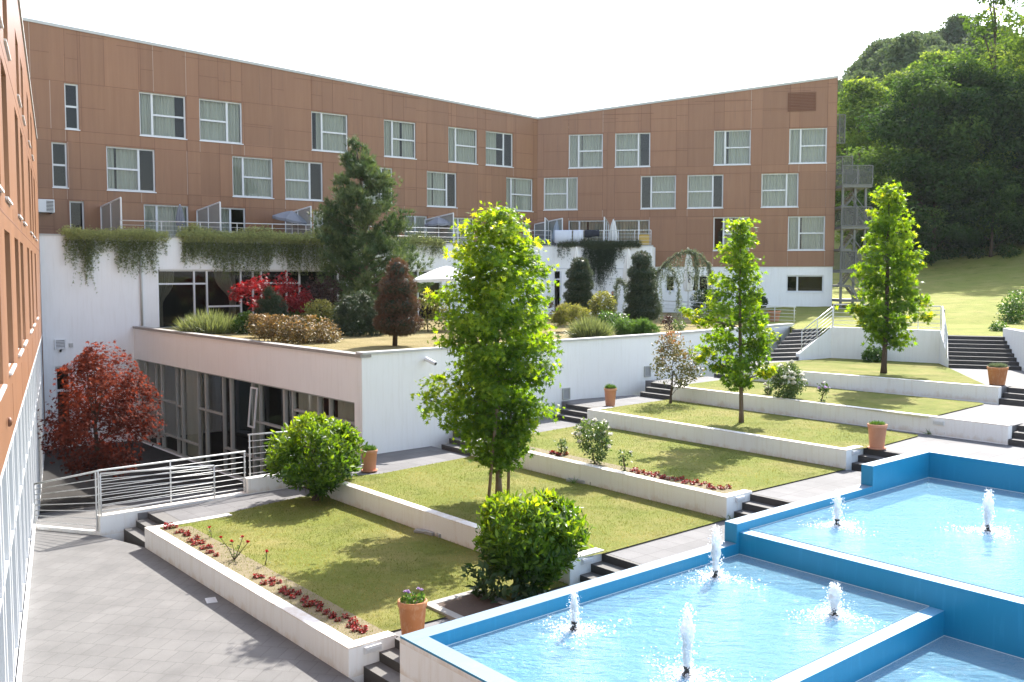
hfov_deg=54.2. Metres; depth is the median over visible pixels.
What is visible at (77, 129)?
window
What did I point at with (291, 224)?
railing
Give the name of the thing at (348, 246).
pine tree
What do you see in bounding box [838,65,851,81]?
distant tree
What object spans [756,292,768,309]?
shrub ball
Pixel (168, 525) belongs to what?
bedding plant
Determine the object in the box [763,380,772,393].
rose bush
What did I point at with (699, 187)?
window
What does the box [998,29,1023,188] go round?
woodland tree
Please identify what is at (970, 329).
lawn
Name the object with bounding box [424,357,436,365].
security camera
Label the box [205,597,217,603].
ground light
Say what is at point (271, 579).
bedding plant
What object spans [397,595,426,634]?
flower pot
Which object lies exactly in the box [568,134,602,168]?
window
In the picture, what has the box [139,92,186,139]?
window
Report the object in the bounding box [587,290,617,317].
shrub
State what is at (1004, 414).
terrace paving
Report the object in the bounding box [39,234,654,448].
terrace building
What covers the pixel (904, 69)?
woodland tree
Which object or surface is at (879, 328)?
sweetgum tree
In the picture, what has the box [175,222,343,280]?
trailing plant
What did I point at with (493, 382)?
sweetgum tree
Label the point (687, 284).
closed parasol
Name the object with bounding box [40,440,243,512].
courtyard
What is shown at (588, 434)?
rose bush
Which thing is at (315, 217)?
window
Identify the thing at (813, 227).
window
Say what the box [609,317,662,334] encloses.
creeping juniper
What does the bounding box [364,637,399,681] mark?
garden steps
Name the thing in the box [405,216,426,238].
window
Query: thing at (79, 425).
red maple tree
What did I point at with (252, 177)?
window
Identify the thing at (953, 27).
distant tree
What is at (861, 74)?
distant tree
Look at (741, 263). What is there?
sweetgum tree
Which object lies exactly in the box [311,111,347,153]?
window
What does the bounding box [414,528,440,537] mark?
stone
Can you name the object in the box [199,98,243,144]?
window
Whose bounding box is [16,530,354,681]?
plaza
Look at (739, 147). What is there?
window
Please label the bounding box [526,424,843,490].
lawn
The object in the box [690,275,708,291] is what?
window
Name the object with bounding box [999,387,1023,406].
garden steps
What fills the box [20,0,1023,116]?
sky
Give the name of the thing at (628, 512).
lawn
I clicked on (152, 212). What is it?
window
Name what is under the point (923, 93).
woodland tree
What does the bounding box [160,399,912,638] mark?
grass
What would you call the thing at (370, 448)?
potted plant
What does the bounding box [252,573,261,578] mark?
bedding plant
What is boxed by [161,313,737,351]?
garden ground
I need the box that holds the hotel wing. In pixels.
[0,0,45,681]
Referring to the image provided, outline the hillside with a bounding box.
[694,221,1023,323]
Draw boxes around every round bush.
[262,411,367,501]
[471,487,594,591]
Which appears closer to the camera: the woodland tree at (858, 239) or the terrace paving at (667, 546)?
the terrace paving at (667, 546)
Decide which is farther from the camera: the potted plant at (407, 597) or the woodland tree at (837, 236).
the woodland tree at (837, 236)
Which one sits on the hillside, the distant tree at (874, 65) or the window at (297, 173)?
the distant tree at (874, 65)
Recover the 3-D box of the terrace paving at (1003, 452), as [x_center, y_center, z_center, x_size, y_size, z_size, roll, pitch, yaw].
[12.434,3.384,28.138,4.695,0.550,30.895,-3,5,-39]
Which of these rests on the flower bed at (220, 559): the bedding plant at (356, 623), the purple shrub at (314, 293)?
the bedding plant at (356, 623)
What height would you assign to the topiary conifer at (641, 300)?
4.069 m
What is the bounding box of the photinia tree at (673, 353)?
[650,331,704,402]
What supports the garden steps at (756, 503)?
on the terrace paving at (667, 546)
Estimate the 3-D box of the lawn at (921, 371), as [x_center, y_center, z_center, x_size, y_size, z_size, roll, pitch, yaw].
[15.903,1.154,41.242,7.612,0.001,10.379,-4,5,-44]
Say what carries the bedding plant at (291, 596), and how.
on the flower bed at (220, 559)
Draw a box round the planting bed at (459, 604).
[427,589,510,620]
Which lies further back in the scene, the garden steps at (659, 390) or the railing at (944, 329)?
the railing at (944, 329)
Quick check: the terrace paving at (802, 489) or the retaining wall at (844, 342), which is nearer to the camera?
the terrace paving at (802, 489)
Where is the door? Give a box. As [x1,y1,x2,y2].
[55,366,72,445]
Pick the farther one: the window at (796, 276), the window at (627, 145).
the window at (627, 145)
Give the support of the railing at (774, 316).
on the lawn at (970, 329)
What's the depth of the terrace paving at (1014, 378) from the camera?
38.56 m
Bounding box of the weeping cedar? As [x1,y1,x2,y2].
[613,247,716,323]
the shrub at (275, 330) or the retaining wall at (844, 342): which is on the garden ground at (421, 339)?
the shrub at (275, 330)
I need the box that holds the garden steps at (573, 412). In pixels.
[553,403,601,423]
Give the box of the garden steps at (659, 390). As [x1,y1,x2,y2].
[640,382,678,399]
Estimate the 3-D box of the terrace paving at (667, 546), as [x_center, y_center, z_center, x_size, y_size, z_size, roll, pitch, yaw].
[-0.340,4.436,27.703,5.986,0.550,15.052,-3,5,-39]
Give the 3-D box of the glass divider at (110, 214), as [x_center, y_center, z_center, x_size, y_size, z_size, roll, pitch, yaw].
[-20.738,-6.066,51.760,0.090,2.578,3.264,-3,5,-39]
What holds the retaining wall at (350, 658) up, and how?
on the plaza
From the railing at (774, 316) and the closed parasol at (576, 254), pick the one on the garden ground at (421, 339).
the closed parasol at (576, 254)
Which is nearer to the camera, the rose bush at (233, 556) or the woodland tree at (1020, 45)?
the rose bush at (233, 556)
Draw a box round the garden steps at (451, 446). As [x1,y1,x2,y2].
[441,432,469,455]
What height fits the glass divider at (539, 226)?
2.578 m
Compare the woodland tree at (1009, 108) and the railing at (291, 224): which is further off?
the woodland tree at (1009, 108)
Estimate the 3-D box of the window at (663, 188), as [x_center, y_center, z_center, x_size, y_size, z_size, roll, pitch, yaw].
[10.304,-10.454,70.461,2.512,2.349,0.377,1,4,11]
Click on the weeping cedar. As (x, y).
(693, 253)
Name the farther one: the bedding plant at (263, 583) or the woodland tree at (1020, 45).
the woodland tree at (1020, 45)
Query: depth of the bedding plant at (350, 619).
18.67 m
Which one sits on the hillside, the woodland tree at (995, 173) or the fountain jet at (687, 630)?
the woodland tree at (995, 173)
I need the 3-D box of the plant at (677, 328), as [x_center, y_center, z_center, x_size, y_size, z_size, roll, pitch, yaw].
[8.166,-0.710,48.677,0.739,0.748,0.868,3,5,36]
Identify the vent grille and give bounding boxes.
[54,339,65,349]
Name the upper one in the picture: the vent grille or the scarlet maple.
the scarlet maple
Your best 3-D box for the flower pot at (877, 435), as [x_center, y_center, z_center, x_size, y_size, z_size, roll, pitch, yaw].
[10.385,2.713,28.453,0.546,0.716,0.546,0,4,0]
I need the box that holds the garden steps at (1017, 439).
[1008,424,1023,446]
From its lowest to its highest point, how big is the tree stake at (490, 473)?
2.470 m
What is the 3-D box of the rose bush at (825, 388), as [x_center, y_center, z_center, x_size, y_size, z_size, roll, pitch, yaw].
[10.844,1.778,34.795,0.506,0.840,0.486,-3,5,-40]
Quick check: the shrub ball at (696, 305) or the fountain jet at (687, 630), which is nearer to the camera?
the fountain jet at (687, 630)
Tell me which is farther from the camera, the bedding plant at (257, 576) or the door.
the door
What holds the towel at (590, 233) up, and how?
hanging from the railing at (634, 233)
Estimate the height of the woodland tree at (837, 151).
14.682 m
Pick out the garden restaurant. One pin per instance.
(266, 386)
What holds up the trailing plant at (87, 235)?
hanging from the terrace building at (117, 307)
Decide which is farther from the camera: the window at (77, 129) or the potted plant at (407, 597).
the window at (77, 129)
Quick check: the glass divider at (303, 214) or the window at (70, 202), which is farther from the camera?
the glass divider at (303, 214)
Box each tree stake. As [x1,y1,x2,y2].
[487,409,497,497]
[507,412,510,493]
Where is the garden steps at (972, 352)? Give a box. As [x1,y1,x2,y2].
[948,335,1021,369]
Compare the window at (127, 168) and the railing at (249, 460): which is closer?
the railing at (249, 460)
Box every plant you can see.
[59,224,170,292]
[162,522,175,529]
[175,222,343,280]
[190,540,198,545]
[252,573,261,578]
[259,580,268,584]
[267,576,276,582]
[277,586,286,592]
[282,590,291,595]
[289,594,296,598]
[294,589,301,594]
[302,600,312,606]
[316,601,323,607]
[327,611,336,618]
[347,616,356,622]
[349,620,359,626]
[351,626,358,631]
[354,230,448,257]
[358,625,368,630]
[361,443,376,450]
[400,587,425,603]
[547,298,560,315]
[557,238,641,296]
[604,382,615,388]
[661,314,673,329]
[671,319,687,330]
[868,421,885,424]
[987,362,1008,367]
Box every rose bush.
[219,535,250,559]
[262,549,270,564]
[553,438,567,455]
[571,417,612,463]
[615,449,632,471]
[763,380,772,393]
[768,360,807,398]
[817,381,829,401]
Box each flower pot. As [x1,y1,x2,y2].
[361,449,377,472]
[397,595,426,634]
[604,388,616,405]
[768,310,780,321]
[867,423,887,449]
[987,366,1008,384]
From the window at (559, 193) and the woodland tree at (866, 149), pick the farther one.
the woodland tree at (866, 149)
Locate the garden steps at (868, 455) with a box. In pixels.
[852,448,902,471]
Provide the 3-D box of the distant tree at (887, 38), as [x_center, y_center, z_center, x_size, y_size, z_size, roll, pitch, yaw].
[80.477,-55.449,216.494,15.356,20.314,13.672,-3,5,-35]
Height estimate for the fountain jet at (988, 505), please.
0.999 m
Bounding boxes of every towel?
[554,230,571,242]
[573,230,582,241]
[584,230,598,237]
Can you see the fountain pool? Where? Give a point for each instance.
(985, 617)
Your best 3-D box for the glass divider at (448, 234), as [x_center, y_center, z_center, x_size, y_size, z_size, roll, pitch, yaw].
[-4.724,-6.950,64.791,0.090,2.578,3.264,-3,5,-39]
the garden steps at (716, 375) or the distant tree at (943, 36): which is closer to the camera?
the garden steps at (716, 375)
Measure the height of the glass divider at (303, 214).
2.578 m
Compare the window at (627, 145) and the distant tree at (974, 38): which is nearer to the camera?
the window at (627, 145)
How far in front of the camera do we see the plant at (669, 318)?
49.14 m
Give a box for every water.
[448,554,929,681]
[752,478,1023,596]
[857,636,1023,681]
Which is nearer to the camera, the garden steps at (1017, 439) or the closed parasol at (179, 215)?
the garden steps at (1017, 439)
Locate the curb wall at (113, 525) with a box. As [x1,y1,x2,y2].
[35,474,297,541]
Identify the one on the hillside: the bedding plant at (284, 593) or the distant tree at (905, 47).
the distant tree at (905, 47)
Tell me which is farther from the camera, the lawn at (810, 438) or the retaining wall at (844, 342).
the retaining wall at (844, 342)
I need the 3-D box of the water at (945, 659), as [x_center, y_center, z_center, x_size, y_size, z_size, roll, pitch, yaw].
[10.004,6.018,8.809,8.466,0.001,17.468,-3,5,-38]
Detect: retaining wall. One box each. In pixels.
[145,513,395,681]
[325,474,603,585]
[471,440,751,519]
[587,407,862,469]
[672,385,1011,444]
[744,367,1001,404]
[796,327,948,366]
[1003,328,1023,370]
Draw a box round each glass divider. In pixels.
[100,197,121,230]
[196,202,220,230]
[285,206,311,235]
[424,213,453,242]
[534,218,562,246]
[544,218,548,244]
[604,217,608,239]
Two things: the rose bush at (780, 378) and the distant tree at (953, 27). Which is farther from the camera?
the distant tree at (953, 27)
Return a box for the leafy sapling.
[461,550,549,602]
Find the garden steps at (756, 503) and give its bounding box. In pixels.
[734,494,792,518]
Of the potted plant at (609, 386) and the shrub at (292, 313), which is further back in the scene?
the shrub at (292, 313)
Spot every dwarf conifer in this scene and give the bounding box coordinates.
[252,284,289,322]
[329,290,382,336]
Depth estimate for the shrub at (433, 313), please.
47.46 m
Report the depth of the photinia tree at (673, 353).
38.12 m
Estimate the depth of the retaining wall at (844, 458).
31.14 m
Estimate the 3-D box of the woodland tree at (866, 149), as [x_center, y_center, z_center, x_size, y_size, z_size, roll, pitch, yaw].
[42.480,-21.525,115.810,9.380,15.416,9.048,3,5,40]
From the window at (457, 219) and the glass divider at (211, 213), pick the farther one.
the window at (457, 219)
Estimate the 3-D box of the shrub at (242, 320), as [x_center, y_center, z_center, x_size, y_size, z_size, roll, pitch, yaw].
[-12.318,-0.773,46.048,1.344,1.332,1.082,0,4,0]
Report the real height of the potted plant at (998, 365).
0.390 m
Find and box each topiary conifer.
[372,256,424,345]
[561,256,594,315]
[623,250,661,321]
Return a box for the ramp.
[32,487,243,529]
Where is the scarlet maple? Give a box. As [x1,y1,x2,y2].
[227,271,313,316]
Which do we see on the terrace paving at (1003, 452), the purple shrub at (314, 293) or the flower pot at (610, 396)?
the flower pot at (610, 396)
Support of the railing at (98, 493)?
on the curb wall at (113, 525)
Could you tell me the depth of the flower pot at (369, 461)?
30.21 m
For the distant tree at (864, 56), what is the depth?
175.75 m
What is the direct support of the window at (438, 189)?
in the hotel building at (148, 131)
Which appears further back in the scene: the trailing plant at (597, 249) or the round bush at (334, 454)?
the trailing plant at (597, 249)
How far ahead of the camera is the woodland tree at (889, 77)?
124.37 m
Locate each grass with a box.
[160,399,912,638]
[563,312,616,337]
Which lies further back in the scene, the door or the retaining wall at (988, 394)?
the door
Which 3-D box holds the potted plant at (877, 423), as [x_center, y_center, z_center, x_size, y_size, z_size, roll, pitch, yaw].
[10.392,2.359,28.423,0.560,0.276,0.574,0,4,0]
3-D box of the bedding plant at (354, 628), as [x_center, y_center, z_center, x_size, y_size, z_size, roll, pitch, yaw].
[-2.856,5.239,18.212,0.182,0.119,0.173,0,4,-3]
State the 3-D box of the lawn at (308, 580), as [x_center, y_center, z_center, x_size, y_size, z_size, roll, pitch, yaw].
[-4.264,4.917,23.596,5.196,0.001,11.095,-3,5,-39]
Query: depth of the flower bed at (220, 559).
20.99 m
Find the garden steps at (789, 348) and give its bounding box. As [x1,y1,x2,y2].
[766,328,819,360]
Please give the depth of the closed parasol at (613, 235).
69.20 m
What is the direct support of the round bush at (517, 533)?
on the lawn at (308, 580)
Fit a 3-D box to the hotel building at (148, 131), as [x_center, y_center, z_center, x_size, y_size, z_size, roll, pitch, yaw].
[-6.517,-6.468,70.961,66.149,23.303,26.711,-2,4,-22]
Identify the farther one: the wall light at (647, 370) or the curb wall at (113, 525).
the wall light at (647, 370)
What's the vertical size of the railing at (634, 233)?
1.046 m
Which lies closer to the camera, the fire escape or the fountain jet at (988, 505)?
the fountain jet at (988, 505)
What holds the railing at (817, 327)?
on the retaining wall at (844, 342)
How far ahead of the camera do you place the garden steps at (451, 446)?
34.02 m
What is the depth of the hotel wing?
21.67 m
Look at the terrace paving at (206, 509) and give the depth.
28.08 m
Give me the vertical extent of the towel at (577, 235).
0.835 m
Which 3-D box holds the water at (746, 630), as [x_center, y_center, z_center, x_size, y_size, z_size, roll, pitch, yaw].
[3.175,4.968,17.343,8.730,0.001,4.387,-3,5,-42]
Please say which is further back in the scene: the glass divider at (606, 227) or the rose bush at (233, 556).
the glass divider at (606, 227)
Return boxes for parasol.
[175,204,184,229]
[272,211,306,232]
[414,266,474,328]
[425,217,450,236]
[552,220,558,241]
[572,247,578,319]
[609,219,617,239]
[623,249,631,319]
[683,253,693,318]
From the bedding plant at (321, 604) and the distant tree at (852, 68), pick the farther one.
the distant tree at (852, 68)
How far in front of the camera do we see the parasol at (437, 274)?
48.66 m
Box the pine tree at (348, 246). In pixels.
[308,133,441,315]
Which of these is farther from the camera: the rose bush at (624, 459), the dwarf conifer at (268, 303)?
the dwarf conifer at (268, 303)
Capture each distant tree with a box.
[836,68,881,155]
[838,60,863,90]
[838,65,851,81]
[842,38,895,79]
[847,43,891,93]
[874,36,895,43]
[877,30,949,81]
[892,59,922,73]
[920,34,946,49]
[928,42,956,57]
[932,12,980,47]
[932,27,960,48]
[953,23,1022,56]
[960,43,1007,76]
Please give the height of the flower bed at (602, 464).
0.001 m
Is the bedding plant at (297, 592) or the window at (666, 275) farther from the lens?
the window at (666, 275)
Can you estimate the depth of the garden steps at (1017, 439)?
29.18 m
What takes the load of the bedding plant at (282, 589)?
on the flower bed at (220, 559)
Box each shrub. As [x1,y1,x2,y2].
[170,306,238,334]
[230,310,252,333]
[244,313,282,337]
[248,314,342,343]
[287,308,306,326]
[300,299,344,327]
[301,274,342,325]
[339,317,367,334]
[416,287,447,331]
[549,302,591,326]
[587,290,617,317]
[596,310,629,324]
[861,345,881,361]
[988,321,1008,330]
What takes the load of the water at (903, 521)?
in the fountain pool
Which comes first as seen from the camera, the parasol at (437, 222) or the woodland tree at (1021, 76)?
the parasol at (437, 222)
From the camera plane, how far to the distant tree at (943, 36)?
197.11 m
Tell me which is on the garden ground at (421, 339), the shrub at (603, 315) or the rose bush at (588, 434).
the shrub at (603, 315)
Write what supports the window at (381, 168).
in the hotel building at (148, 131)
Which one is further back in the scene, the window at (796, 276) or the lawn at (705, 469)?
the window at (796, 276)
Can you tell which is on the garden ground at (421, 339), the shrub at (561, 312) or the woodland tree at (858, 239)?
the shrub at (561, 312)
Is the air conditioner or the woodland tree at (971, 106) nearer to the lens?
the air conditioner
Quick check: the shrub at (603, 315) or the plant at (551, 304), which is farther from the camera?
the plant at (551, 304)
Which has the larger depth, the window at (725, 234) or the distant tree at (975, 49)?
the distant tree at (975, 49)
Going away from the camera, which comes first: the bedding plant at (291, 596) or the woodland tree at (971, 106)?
the bedding plant at (291, 596)
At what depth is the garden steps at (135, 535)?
26.75 m
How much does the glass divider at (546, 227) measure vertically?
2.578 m
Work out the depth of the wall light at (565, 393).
39.26 m
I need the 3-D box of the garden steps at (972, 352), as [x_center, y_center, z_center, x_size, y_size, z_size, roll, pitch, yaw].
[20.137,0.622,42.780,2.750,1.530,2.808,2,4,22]
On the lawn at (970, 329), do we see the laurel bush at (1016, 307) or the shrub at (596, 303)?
the laurel bush at (1016, 307)
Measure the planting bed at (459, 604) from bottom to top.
0.135 m
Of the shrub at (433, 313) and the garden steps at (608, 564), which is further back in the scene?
the shrub at (433, 313)
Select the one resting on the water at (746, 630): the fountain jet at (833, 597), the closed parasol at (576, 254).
the fountain jet at (833, 597)
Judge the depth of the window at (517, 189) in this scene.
71.22 m
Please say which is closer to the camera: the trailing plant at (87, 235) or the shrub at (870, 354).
the shrub at (870, 354)
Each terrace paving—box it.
[138,486,568,637]
[299,446,724,563]
[453,417,860,501]
[562,395,1023,462]
[645,376,1023,437]
[721,360,1023,397]
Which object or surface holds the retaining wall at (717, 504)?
on the terrace paving at (667, 546)
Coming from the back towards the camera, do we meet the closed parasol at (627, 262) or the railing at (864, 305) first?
the closed parasol at (627, 262)
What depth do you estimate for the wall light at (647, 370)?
42.58 m
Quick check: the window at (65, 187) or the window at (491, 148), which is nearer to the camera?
the window at (65, 187)
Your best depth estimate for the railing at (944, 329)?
42.93 m
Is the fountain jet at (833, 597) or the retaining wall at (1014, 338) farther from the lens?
the retaining wall at (1014, 338)
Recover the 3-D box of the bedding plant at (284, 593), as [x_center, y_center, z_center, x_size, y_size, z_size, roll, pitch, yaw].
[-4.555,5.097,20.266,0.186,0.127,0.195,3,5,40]
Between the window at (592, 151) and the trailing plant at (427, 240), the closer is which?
the trailing plant at (427, 240)
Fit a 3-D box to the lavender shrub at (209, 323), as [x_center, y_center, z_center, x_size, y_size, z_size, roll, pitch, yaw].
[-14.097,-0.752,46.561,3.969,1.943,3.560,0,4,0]
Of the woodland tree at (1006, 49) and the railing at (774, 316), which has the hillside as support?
the woodland tree at (1006, 49)
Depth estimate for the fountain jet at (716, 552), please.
20.11 m
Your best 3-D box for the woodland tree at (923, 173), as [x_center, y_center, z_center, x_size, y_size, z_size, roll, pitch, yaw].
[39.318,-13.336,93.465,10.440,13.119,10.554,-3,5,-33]
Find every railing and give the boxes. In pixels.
[34,451,245,530]
[99,465,214,515]
[120,220,550,243]
[248,431,304,477]
[556,230,650,245]
[659,300,795,321]
[801,306,832,351]
[833,304,941,329]
[941,306,947,357]
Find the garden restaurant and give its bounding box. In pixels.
[133,323,794,481]
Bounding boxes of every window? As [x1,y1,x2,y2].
[51,142,68,188]
[64,83,79,130]
[69,201,83,230]
[106,146,156,192]
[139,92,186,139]
[144,204,187,236]
[158,270,440,326]
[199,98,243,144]
[221,207,244,233]
[232,156,273,198]
[285,160,323,201]
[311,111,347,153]
[313,211,322,234]
[364,167,391,203]
[384,119,416,159]
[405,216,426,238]
[427,171,455,207]
[448,127,477,164]
[454,218,472,243]
[485,131,513,167]
[506,177,533,211]
[543,177,577,210]
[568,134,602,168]
[569,220,603,243]
[614,133,649,167]
[615,220,649,242]
[641,175,675,208]
[666,275,674,291]
[687,175,722,208]
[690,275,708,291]
[713,130,750,165]
[713,217,749,250]
[761,173,798,207]
[786,275,823,292]
[787,216,824,250]
[789,128,826,163]
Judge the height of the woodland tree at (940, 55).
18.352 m
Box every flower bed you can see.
[159,526,384,639]
[518,446,735,493]
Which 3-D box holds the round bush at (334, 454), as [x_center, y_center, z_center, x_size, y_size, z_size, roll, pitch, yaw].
[-5.617,3.320,28.600,2.978,2.640,3.156,0,4,0]
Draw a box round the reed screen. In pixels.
[639,235,648,244]
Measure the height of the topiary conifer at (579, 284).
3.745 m
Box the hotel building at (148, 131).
[22,17,838,312]
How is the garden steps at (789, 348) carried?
on the terrace paving at (1014, 378)
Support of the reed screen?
on the terrace building at (117, 307)
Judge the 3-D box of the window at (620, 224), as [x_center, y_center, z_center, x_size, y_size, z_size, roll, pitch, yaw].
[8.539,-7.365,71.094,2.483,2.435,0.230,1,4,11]
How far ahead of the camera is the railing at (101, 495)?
27.70 m
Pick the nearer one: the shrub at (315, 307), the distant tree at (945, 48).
the shrub at (315, 307)
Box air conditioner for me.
[38,199,54,213]
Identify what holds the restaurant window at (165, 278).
in the terrace building at (117, 307)
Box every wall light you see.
[562,388,569,399]
[644,366,650,376]
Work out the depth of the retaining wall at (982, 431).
33.11 m
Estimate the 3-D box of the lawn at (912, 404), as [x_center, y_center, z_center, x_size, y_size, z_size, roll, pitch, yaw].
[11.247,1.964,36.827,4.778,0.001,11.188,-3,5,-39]
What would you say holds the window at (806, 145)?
in the hotel building at (148, 131)
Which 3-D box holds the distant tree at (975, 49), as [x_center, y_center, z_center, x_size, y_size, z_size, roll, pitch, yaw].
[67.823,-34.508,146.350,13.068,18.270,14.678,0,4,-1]
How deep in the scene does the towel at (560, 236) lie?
67.92 m
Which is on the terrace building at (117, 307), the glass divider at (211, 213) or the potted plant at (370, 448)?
the glass divider at (211, 213)
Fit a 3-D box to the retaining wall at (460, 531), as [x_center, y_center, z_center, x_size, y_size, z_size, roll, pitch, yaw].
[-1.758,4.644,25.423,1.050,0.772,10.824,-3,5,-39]
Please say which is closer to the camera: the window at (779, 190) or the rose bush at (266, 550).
the rose bush at (266, 550)
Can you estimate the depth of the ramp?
34.29 m
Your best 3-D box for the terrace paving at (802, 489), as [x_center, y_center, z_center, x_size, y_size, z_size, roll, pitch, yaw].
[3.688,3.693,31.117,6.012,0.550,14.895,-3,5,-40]
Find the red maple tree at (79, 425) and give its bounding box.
[37,340,165,499]
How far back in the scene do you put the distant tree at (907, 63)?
148.74 m
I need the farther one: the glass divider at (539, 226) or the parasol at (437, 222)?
the glass divider at (539, 226)
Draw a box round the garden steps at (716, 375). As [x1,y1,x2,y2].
[714,366,750,377]
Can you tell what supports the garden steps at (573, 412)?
on the terrace paving at (802, 489)
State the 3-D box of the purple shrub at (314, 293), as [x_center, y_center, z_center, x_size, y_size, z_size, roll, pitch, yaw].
[-9.768,-2.096,52.094,2.261,2.801,2.114,0,4,0]
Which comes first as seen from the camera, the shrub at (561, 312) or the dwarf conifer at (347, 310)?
the dwarf conifer at (347, 310)
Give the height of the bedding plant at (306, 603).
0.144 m
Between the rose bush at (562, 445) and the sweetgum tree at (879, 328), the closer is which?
the rose bush at (562, 445)
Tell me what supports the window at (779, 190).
in the hotel building at (148, 131)
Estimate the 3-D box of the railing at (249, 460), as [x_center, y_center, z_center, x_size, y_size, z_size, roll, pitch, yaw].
[-7.010,3.360,30.435,2.202,1.316,0.052,-3,5,-42]
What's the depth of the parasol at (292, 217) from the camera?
57.12 m
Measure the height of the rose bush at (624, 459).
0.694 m
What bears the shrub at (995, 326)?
on the lawn at (970, 329)
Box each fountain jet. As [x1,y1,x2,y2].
[528,587,631,651]
[642,603,762,681]
[669,524,770,587]
[783,582,893,632]
[792,489,874,535]
[935,489,1022,540]
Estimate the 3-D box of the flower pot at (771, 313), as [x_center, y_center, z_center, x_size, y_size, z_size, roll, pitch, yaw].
[14.850,-1.405,56.660,0.742,0.635,0.742,0,4,0]
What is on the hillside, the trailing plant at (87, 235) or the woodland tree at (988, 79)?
the woodland tree at (988, 79)
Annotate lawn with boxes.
[167,496,568,630]
[343,456,724,557]
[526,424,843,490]
[601,400,917,449]
[685,380,983,416]
[721,321,1023,335]
[760,358,984,384]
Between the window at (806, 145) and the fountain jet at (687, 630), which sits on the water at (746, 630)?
the fountain jet at (687, 630)
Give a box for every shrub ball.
[690,288,722,311]
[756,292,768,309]
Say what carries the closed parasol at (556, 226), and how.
on the terrace building at (117, 307)
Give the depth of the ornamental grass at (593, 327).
41.65 m
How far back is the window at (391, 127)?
64.63 m
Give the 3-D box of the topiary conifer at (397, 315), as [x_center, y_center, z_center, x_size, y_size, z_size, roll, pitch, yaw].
[-4.387,-1.529,38.244,2.041,3.442,1.983,3,5,39]
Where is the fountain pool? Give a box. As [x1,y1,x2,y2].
[400,449,1023,681]
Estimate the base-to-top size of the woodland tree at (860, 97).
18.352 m
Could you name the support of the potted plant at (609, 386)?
in the flower pot at (610, 396)
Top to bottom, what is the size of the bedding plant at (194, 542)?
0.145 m
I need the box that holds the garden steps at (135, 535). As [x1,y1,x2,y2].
[124,511,179,546]
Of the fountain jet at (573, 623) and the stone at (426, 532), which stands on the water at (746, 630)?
the fountain jet at (573, 623)
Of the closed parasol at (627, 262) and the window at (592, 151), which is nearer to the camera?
the closed parasol at (627, 262)
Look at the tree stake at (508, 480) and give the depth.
26.73 m
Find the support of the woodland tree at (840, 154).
on the hillside
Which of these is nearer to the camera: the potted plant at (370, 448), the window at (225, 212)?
the potted plant at (370, 448)
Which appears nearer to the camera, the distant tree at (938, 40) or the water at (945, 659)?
the water at (945, 659)
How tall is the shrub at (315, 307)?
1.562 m
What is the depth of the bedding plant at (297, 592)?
20.26 m
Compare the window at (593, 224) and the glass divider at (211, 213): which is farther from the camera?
the window at (593, 224)
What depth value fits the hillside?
75.94 m
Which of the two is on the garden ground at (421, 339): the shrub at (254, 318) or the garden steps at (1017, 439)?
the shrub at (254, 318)
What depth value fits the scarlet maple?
50.21 m
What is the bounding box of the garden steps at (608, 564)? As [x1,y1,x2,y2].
[580,553,641,582]
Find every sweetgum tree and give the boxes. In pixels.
[410,201,564,493]
[677,217,780,422]
[835,180,936,372]
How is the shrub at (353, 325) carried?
on the garden ground at (421, 339)
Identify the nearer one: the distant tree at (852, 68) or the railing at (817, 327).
the railing at (817, 327)
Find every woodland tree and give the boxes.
[834,173,877,249]
[835,76,900,235]
[835,105,854,202]
[837,67,1001,259]
[837,125,888,166]
[850,175,898,257]
[852,87,904,179]
[870,70,909,173]
[886,127,996,265]
[887,56,1023,250]
[898,49,965,148]
[901,61,923,78]
[910,65,1023,246]
[941,0,1023,171]
[948,159,1023,258]
[958,79,1023,246]
[976,70,1023,242]
[987,32,1023,77]
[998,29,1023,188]
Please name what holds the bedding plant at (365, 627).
on the flower bed at (220, 559)
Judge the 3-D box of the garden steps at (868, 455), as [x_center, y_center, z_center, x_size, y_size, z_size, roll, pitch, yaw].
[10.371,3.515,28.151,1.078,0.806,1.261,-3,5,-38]
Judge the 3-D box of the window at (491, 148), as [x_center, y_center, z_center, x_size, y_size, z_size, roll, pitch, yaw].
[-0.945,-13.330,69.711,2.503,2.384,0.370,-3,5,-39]
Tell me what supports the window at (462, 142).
in the hotel building at (148, 131)
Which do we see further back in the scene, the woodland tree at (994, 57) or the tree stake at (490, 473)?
the woodland tree at (994, 57)
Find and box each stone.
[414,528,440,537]
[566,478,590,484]
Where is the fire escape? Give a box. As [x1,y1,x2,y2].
[832,114,872,307]
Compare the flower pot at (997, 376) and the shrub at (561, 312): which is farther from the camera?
the shrub at (561, 312)
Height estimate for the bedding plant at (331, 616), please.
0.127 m
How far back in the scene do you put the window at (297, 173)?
60.36 m
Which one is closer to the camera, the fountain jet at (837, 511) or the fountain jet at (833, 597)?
the fountain jet at (833, 597)
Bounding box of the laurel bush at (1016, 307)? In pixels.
[994,289,1023,323]

